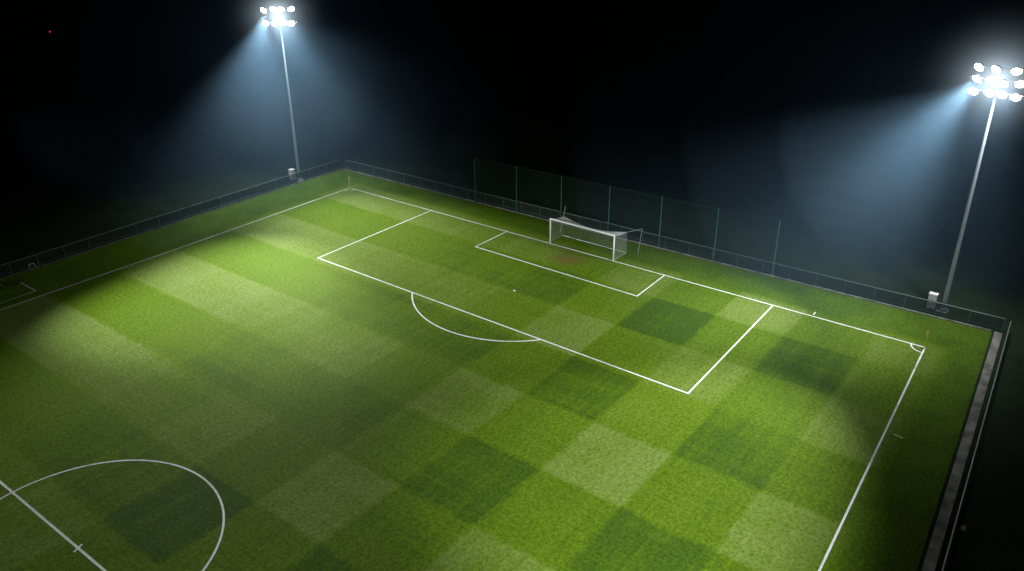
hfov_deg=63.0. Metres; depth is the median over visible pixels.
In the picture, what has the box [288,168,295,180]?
electrical cabinet
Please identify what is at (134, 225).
perimeter fence
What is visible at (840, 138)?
ground
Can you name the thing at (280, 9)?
floodlight mast
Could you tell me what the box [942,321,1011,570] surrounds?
perimeter fence
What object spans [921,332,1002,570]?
concrete path
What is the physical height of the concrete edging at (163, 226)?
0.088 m
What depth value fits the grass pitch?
59.23 m
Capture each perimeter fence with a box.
[0,159,341,276]
[345,160,1005,330]
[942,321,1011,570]
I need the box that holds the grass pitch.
[0,169,991,570]
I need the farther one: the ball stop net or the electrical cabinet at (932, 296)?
the ball stop net
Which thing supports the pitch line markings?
on the grass pitch
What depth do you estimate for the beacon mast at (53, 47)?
171.32 m
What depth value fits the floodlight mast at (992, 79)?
63.49 m
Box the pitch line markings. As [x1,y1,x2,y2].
[0,188,924,570]
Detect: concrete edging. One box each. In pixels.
[0,168,342,279]
[344,169,990,331]
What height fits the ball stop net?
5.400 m
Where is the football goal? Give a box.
[550,206,641,260]
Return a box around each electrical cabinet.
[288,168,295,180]
[925,291,938,310]
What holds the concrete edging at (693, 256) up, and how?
on the ground
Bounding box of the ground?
[0,0,1023,570]
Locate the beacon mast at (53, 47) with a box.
[49,31,57,61]
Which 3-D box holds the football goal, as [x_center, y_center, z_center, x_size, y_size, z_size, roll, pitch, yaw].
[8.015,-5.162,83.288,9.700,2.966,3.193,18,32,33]
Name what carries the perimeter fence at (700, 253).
on the ground
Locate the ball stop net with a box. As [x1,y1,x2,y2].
[474,158,779,274]
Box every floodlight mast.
[260,6,303,181]
[936,63,1023,313]

